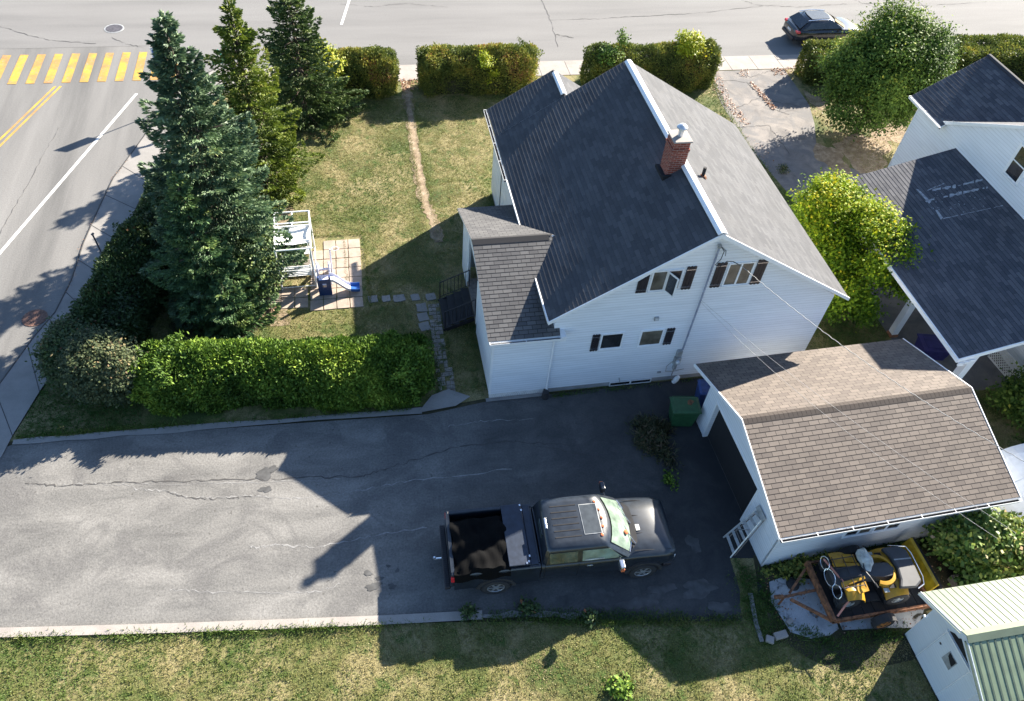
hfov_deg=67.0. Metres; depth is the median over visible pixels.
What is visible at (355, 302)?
paving slab
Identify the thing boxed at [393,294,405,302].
paving slab
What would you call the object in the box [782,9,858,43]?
parked car
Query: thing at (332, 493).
asphalt crack
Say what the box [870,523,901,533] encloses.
window
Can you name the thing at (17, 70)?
crosswalk stripe
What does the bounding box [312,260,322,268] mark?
paving slab
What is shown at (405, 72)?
path slab
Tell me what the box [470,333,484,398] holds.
grass
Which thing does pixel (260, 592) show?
asphalt crack
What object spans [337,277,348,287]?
paving slab
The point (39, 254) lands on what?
side street
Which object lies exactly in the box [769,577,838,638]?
concrete slab
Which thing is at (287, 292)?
paving slab
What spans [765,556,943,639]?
fallen leaves
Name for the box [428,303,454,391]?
brick path
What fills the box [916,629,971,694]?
door
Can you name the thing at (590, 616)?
weed clump
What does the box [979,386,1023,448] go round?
grass
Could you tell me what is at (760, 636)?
buried kerb
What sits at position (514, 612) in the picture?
driveway kerb
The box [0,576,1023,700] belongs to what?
lawn
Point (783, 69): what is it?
fallen leaves
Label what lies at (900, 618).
concrete slab
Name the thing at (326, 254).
paving slab
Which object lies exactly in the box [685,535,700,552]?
oil stain
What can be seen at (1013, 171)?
window
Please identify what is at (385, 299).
paving slab
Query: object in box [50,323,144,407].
grey shrub
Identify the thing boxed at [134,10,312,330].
spruce tree
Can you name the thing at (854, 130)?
fallen leaves
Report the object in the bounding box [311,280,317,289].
paving slab
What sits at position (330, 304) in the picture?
paving slab
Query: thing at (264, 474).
oil stain
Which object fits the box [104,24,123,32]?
manhole cover
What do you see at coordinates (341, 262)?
paving slab
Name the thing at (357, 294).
paving slab
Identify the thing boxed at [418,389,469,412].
front step
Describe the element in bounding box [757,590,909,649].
grass
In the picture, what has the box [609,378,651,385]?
basement window
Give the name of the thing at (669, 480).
weed clump
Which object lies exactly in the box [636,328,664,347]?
window
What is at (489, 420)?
asphalt crack
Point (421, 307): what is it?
paving slab
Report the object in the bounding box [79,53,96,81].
crosswalk stripe
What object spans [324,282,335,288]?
paving slab
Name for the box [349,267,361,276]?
paving slab
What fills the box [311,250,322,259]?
paving slab
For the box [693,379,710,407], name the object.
wheeled bin
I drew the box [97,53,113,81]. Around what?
crosswalk stripe
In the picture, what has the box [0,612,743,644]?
grass
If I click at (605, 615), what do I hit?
grass
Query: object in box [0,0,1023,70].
cross street
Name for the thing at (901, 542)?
grass
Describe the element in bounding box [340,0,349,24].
stop line
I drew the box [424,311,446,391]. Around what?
grass
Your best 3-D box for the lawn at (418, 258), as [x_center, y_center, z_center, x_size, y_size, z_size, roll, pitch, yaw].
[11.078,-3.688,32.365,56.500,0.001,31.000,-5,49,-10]
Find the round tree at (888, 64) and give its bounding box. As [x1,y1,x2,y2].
[809,0,968,141]
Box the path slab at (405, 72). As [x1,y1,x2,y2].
[398,65,412,80]
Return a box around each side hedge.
[67,210,177,346]
[128,152,214,221]
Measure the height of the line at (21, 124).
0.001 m
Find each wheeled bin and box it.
[667,396,701,426]
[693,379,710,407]
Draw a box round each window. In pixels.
[597,332,624,350]
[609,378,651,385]
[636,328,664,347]
[647,268,684,297]
[720,261,756,287]
[841,528,872,538]
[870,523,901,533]
[1001,141,1023,186]
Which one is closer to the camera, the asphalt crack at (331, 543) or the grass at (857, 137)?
the asphalt crack at (331, 543)
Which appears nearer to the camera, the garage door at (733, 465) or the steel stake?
the garage door at (733, 465)
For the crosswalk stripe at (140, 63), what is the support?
on the side street at (39, 254)
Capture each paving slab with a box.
[268,299,280,309]
[281,288,293,297]
[281,298,293,308]
[295,287,307,297]
[295,297,307,307]
[310,289,322,299]
[310,300,322,310]
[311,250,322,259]
[311,270,322,279]
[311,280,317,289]
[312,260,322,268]
[323,240,335,249]
[323,259,335,267]
[324,250,334,258]
[324,268,335,274]
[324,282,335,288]
[324,288,335,298]
[324,299,336,309]
[336,240,347,248]
[336,249,347,258]
[336,258,347,267]
[336,268,348,277]
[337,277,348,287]
[337,288,349,297]
[337,298,349,308]
[348,239,359,247]
[348,248,360,257]
[349,257,360,266]
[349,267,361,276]
[349,276,361,285]
[350,286,362,296]
[350,297,362,307]
[367,295,377,302]
[382,295,390,301]
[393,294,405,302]
[410,294,419,300]
[416,303,427,311]
[417,312,429,321]
[418,321,430,331]
[426,293,435,300]
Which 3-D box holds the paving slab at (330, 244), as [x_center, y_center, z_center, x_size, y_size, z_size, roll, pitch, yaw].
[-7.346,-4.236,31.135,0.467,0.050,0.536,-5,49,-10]
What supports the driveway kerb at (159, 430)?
on the driveway at (114, 553)
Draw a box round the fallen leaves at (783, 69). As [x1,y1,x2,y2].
[771,65,794,75]
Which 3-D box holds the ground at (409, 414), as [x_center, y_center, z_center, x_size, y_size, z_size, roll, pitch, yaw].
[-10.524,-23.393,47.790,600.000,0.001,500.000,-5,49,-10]
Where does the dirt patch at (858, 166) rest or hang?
on the lawn at (418, 258)
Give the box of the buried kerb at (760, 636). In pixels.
[748,593,763,641]
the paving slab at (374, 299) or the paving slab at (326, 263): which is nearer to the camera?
the paving slab at (374, 299)
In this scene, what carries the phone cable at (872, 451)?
attached to the house at (625, 225)
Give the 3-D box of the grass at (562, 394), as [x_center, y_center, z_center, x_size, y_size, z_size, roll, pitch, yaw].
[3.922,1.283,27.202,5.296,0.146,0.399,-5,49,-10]
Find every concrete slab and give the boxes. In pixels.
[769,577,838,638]
[840,609,923,629]
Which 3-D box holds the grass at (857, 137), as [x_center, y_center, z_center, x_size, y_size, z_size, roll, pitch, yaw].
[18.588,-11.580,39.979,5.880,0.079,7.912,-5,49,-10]
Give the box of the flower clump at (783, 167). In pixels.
[776,164,790,173]
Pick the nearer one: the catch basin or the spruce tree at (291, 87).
the catch basin
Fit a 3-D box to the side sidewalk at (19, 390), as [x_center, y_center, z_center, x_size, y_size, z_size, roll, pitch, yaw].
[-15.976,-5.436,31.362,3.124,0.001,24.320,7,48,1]
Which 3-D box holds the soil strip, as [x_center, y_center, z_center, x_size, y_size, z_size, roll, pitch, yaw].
[6.926,7.269,22.294,0.897,0.001,2.798,-1,49,-6]
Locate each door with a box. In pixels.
[708,410,756,512]
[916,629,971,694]
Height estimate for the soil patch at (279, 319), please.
0.001 m
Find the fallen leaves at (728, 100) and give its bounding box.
[711,71,748,125]
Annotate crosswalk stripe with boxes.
[0,55,10,77]
[7,55,27,83]
[25,54,45,83]
[44,54,62,82]
[61,53,79,82]
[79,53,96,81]
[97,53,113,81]
[115,52,130,80]
[132,52,146,79]
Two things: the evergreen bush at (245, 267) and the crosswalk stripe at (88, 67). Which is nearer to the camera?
the evergreen bush at (245, 267)
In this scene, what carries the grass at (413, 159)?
on the worn path at (421, 180)
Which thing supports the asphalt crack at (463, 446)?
on the driveway at (114, 553)
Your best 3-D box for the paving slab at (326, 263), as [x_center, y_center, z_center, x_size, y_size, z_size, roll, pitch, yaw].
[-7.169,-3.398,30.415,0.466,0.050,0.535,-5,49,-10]
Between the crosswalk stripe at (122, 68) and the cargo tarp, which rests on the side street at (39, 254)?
the crosswalk stripe at (122, 68)
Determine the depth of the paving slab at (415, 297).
29.49 m
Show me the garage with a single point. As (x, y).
(809, 478)
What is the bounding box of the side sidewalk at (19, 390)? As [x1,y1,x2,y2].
[0,67,233,456]
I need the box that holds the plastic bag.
[855,547,873,571]
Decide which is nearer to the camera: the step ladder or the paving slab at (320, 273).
the step ladder
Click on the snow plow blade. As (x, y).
(931, 579)
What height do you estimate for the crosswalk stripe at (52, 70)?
0.001 m
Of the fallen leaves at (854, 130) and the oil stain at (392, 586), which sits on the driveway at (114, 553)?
the oil stain at (392, 586)
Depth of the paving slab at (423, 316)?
28.84 m
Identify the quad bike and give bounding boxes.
[818,545,923,609]
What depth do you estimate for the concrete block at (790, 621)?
21.89 m
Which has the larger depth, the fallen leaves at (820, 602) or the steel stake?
the steel stake
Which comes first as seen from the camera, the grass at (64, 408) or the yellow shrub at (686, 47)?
the grass at (64, 408)
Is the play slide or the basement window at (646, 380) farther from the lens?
the play slide
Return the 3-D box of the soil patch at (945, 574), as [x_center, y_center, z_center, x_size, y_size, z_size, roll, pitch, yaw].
[10.668,7.265,22.648,8.346,0.001,3.694,-5,49,-10]
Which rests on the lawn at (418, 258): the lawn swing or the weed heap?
the lawn swing
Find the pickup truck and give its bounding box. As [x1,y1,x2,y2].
[433,481,675,593]
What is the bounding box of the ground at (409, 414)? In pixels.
[1,46,786,637]
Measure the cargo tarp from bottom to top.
0.495 m
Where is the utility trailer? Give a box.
[774,545,930,628]
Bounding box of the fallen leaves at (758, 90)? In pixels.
[750,81,775,108]
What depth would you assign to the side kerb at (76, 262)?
29.27 m
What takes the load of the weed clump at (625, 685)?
on the lawn at (435, 648)
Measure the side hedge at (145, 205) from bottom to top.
1.878 m
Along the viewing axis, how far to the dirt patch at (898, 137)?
39.62 m
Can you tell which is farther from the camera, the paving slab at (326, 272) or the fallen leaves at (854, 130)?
the fallen leaves at (854, 130)
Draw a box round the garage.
[694,338,1021,565]
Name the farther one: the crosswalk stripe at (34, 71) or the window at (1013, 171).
the crosswalk stripe at (34, 71)
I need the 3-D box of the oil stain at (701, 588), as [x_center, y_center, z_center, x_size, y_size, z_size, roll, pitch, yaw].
[5.465,6.924,22.458,1.129,0.001,0.599,-5,49,-10]
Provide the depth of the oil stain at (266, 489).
23.63 m
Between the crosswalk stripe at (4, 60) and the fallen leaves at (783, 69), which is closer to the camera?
the crosswalk stripe at (4, 60)
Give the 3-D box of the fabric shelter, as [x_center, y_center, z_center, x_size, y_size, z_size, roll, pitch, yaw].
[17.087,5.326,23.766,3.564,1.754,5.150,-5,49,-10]
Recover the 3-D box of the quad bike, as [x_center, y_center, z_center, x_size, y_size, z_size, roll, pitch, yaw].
[10.146,6.451,22.087,2.610,1.134,1.426,-3,49,-8]
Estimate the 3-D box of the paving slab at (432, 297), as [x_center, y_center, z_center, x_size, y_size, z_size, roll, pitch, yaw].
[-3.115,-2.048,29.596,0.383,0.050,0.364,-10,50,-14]
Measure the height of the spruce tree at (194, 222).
6.320 m
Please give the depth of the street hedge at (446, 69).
38.44 m
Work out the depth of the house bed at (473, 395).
27.57 m
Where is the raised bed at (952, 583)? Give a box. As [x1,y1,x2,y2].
[947,574,966,586]
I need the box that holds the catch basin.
[22,309,47,326]
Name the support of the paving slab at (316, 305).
on the lawn at (418, 258)
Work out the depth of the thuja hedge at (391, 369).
25.02 m
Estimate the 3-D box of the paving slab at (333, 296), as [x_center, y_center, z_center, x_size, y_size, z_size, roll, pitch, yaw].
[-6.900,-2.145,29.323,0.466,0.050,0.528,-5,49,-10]
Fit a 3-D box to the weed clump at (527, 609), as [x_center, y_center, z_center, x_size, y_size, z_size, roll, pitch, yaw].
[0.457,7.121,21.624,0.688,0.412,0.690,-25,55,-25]
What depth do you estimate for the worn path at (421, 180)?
34.87 m
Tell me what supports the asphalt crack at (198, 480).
on the driveway at (114, 553)
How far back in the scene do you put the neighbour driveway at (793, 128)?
38.64 m
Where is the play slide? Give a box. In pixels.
[315,246,359,295]
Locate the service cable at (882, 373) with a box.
[740,264,1023,461]
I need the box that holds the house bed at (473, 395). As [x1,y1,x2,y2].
[445,317,478,399]
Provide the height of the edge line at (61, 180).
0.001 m
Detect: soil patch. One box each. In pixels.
[169,318,259,339]
[247,285,290,325]
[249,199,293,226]
[753,536,957,670]
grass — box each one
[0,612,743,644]
[14,381,143,437]
[16,406,411,440]
[314,231,372,305]
[403,93,426,229]
[409,90,439,227]
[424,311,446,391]
[441,330,461,394]
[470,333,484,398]
[487,605,741,627]
[552,378,691,397]
[676,87,887,349]
[713,80,768,170]
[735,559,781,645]
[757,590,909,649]
[765,536,935,577]
[803,88,904,172]
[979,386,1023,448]
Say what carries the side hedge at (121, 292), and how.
on the lawn at (418, 258)
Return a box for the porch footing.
[486,393,541,401]
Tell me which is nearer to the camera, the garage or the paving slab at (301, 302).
the garage
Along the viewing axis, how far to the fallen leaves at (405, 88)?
39.53 m
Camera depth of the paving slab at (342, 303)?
29.02 m
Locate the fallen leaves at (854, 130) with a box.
[807,100,902,149]
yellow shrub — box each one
[292,36,349,81]
[475,49,499,84]
[592,26,631,66]
[672,28,714,61]
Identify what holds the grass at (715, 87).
on the lawn at (418, 258)
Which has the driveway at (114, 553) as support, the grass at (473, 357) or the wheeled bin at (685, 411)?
the wheeled bin at (685, 411)
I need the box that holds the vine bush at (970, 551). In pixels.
[920,506,1023,585]
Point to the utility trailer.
(880, 612)
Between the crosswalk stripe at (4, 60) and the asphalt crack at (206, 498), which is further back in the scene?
the crosswalk stripe at (4, 60)
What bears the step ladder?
on the driveway at (114, 553)
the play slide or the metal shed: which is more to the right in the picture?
the metal shed
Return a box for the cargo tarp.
[449,515,510,582]
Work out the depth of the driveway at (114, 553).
23.24 m
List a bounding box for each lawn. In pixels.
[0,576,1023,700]
[10,68,1023,449]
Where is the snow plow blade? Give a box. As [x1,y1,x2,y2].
[900,537,942,590]
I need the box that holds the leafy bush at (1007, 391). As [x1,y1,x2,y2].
[974,361,1023,443]
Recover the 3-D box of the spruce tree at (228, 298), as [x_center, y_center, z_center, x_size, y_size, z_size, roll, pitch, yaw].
[-9.889,-1.540,27.082,3.257,2.520,2.318,-5,49,-10]
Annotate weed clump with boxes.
[458,602,478,625]
[513,594,540,619]
[579,607,601,628]
[601,671,635,700]
[660,469,679,491]
[759,545,890,584]
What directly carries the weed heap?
on the driveway at (114, 553)
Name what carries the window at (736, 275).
in the house at (625, 225)
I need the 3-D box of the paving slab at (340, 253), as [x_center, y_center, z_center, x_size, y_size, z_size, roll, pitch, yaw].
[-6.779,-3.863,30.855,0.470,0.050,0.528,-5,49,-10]
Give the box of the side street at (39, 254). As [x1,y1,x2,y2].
[0,46,208,380]
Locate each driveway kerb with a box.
[0,610,481,636]
[12,407,421,443]
[482,610,597,619]
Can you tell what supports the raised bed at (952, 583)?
on the lawn at (435, 648)
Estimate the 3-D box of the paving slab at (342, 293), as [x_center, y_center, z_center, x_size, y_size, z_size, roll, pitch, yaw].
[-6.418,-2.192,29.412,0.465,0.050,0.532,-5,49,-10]
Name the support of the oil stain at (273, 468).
on the driveway at (114, 553)
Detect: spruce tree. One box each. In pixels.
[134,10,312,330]
[145,170,269,335]
[187,276,280,339]
[202,0,324,215]
[257,0,369,142]
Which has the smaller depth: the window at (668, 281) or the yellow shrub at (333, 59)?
the window at (668, 281)
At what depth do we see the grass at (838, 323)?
30.10 m
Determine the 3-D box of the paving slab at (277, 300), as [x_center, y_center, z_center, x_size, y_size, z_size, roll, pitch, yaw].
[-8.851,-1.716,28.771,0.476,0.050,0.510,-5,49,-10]
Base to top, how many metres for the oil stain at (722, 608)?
0.001 m
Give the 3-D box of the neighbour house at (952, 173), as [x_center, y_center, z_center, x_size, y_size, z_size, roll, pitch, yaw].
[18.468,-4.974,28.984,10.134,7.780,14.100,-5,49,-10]
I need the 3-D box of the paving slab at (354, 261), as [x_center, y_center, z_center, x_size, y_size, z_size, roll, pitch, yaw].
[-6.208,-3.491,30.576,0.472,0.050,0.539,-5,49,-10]
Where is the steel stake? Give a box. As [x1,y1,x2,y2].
[91,233,102,253]
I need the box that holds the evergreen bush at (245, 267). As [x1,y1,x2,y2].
[218,226,292,300]
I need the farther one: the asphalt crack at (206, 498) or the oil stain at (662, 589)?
the asphalt crack at (206, 498)
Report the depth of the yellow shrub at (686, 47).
39.58 m
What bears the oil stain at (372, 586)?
on the driveway at (114, 553)
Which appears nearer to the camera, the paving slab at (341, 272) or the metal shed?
the metal shed
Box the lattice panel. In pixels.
[988,350,1019,378]
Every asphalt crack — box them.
[0,129,57,233]
[25,475,362,486]
[63,478,340,485]
[134,468,506,498]
[167,491,255,499]
[170,583,340,593]
[251,526,426,548]
[363,440,564,476]
[448,418,530,426]
[559,6,759,19]
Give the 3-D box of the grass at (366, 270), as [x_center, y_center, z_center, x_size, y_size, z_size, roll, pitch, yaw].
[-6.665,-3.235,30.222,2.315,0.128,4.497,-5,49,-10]
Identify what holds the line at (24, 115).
on the side street at (39, 254)
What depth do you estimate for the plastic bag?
21.77 m
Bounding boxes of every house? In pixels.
[438,59,849,399]
[846,54,1023,378]
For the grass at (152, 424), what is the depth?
24.83 m
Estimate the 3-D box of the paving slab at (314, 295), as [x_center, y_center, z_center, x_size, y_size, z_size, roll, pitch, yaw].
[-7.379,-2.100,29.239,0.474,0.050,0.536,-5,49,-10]
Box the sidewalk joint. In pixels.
[0,166,144,434]
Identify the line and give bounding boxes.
[0,86,55,139]
[0,86,61,146]
[0,93,136,253]
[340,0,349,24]
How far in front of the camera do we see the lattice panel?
28.89 m
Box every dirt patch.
[804,90,826,109]
[813,143,851,175]
[832,134,891,173]
[870,124,906,142]
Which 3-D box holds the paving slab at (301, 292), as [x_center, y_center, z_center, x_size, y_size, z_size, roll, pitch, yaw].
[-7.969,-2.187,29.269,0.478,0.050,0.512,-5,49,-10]
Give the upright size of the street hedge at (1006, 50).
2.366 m
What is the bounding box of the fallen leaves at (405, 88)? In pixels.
[400,78,417,90]
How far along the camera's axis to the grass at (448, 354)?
27.73 m
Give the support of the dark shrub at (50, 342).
on the lawn at (418, 258)
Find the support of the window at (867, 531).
in the garage
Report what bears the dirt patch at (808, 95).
on the lawn at (418, 258)
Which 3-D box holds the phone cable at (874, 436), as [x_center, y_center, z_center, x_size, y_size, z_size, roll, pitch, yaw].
[8.314,1.134,20.397,0.007,2.857,10.479,-17,52,-19]
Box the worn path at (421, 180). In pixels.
[400,80,443,241]
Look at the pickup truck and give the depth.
21.63 m
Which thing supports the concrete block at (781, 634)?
on the soil patch at (945, 574)
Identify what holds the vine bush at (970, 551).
in the raised bed at (952, 583)
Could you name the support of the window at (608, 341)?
in the house at (625, 225)
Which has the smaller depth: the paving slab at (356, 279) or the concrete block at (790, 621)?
the concrete block at (790, 621)
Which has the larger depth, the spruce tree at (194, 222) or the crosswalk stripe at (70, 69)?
the crosswalk stripe at (70, 69)
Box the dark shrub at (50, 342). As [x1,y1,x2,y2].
[24,312,104,392]
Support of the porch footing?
on the driveway at (114, 553)
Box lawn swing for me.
[273,210,317,289]
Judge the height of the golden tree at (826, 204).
4.458 m
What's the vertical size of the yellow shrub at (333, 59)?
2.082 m
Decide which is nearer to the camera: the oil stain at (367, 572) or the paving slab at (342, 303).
the oil stain at (367, 572)
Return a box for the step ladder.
[723,505,765,557]
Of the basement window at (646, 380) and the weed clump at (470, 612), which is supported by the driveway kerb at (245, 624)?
the weed clump at (470, 612)
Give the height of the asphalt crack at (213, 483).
0.001 m
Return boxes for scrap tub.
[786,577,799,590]
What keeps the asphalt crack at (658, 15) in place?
on the cross street at (402, 29)
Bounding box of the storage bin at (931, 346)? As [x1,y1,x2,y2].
[914,333,949,360]
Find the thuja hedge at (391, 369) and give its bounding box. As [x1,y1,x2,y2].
[126,328,436,418]
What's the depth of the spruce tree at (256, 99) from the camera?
29.70 m
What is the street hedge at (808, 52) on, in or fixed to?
on the lawn at (418, 258)
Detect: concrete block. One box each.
[765,635,774,644]
[773,630,788,640]
[785,617,793,625]
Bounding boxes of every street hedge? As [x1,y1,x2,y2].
[270,44,400,99]
[414,36,544,97]
[579,37,724,92]
[794,37,845,86]
[940,33,1023,81]
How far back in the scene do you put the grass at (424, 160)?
35.37 m
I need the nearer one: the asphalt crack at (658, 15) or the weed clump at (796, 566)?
the weed clump at (796, 566)
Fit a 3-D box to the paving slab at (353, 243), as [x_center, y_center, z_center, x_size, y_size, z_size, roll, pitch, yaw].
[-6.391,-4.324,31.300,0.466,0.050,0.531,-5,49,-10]
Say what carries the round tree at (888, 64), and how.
on the lawn at (418, 258)
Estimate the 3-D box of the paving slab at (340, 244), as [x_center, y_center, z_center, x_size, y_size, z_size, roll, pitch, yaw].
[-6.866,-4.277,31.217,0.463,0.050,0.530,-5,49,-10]
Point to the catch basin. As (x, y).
(36, 317)
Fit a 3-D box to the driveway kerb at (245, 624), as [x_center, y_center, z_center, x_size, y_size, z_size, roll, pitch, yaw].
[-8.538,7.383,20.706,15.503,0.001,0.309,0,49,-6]
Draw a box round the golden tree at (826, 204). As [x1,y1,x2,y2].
[785,165,933,333]
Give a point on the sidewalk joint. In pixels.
(73, 299)
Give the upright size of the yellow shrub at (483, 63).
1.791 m
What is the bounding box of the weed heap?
[625,409,684,476]
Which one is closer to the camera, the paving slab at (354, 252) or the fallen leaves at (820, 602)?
the fallen leaves at (820, 602)
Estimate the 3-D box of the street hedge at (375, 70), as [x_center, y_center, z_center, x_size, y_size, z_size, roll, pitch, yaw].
[-8.505,-13.623,37.783,6.160,2.461,2.174,-5,49,-10]
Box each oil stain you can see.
[256,467,271,480]
[258,486,271,491]
[268,465,277,472]
[364,570,372,575]
[365,582,382,590]
[388,583,396,588]
[611,594,661,608]
[645,583,676,594]
[683,578,717,598]
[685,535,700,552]
[708,601,731,614]
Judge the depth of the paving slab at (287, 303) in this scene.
28.82 m
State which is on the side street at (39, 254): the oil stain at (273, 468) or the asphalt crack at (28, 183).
the asphalt crack at (28, 183)
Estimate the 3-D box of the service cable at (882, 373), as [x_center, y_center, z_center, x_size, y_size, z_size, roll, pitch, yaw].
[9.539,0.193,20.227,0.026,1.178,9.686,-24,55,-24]
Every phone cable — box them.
[701,300,1013,531]
[735,336,994,536]
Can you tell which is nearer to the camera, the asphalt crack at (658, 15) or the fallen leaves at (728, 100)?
the fallen leaves at (728, 100)
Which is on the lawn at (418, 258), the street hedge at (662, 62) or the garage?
the street hedge at (662, 62)
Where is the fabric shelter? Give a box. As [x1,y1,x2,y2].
[990,444,1023,519]
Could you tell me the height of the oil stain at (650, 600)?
0.001 m
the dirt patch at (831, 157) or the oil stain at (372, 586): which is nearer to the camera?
the oil stain at (372, 586)
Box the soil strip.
[730,558,779,651]
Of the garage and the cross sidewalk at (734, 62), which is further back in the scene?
the cross sidewalk at (734, 62)
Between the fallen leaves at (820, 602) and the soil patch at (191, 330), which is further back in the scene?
the soil patch at (191, 330)
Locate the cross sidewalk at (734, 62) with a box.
[226,54,806,80]
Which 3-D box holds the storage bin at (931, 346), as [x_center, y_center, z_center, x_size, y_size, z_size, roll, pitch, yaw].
[15.882,-0.103,29.237,1.120,0.610,0.900,4,48,-2]
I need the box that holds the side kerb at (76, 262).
[0,70,212,383]
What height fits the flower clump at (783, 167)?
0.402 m
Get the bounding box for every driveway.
[0,378,761,627]
[714,69,1017,390]
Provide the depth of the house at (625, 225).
25.58 m
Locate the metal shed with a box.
[904,576,1023,700]
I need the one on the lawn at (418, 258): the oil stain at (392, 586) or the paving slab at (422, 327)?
the paving slab at (422, 327)
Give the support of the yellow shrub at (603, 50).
in the street hedge at (662, 62)
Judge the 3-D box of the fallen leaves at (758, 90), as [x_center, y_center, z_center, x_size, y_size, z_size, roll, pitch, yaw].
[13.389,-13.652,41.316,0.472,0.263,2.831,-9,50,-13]

